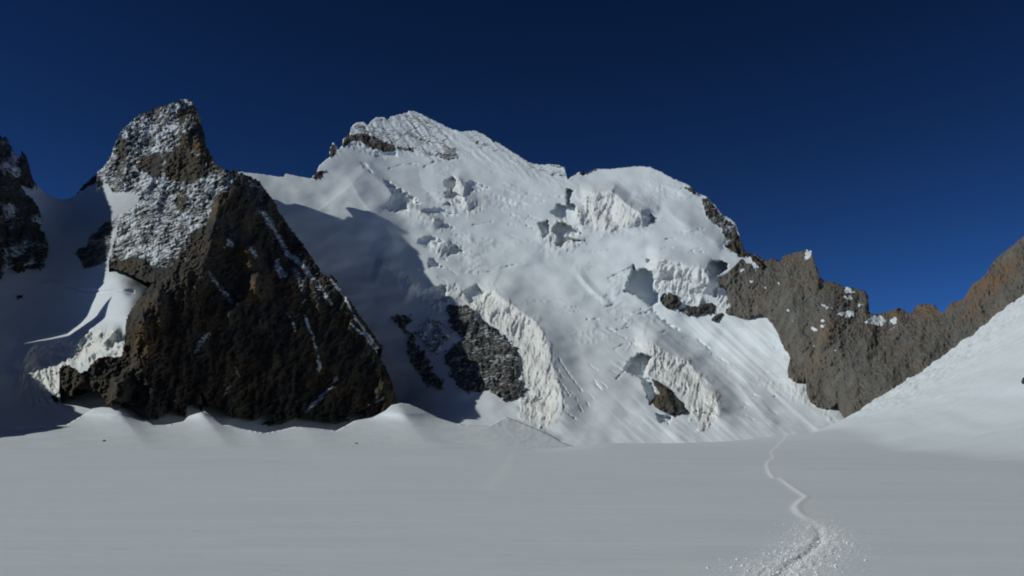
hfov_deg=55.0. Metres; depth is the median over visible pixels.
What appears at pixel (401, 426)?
snow mounds
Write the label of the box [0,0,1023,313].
sky
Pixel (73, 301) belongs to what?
snow slope
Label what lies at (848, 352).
rock ridge
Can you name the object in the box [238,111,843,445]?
mountain
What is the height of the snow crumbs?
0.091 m
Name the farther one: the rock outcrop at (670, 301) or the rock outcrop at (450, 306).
the rock outcrop at (450, 306)
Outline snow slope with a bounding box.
[0,173,381,432]
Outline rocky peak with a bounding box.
[59,99,397,425]
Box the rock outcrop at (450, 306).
[447,304,468,309]
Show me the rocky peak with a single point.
(243, 307)
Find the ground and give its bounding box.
[0,295,1023,575]
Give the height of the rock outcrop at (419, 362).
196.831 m
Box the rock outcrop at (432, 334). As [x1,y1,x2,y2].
[416,318,453,354]
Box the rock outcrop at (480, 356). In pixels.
[444,305,526,400]
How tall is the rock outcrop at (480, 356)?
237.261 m
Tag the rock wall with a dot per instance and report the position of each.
(23, 244)
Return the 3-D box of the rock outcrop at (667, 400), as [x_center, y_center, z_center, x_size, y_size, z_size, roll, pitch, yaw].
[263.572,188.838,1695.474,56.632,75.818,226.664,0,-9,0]
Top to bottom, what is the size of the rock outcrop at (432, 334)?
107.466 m
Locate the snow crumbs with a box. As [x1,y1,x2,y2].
[701,520,889,575]
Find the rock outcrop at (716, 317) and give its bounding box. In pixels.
[711,313,722,320]
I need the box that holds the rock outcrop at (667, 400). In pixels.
[651,379,686,414]
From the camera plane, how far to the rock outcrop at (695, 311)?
1974.12 m
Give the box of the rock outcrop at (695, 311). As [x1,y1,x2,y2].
[679,303,713,316]
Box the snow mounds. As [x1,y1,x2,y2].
[0,403,571,449]
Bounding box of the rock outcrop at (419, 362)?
[391,314,445,391]
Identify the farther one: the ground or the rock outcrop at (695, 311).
the rock outcrop at (695, 311)
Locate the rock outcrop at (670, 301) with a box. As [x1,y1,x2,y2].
[660,293,680,309]
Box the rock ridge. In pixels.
[718,236,1023,418]
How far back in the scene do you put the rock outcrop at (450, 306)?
2125.23 m
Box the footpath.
[759,436,836,575]
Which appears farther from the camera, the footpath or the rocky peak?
the rocky peak
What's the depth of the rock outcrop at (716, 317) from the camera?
1940.49 m
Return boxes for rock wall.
[0,136,47,278]

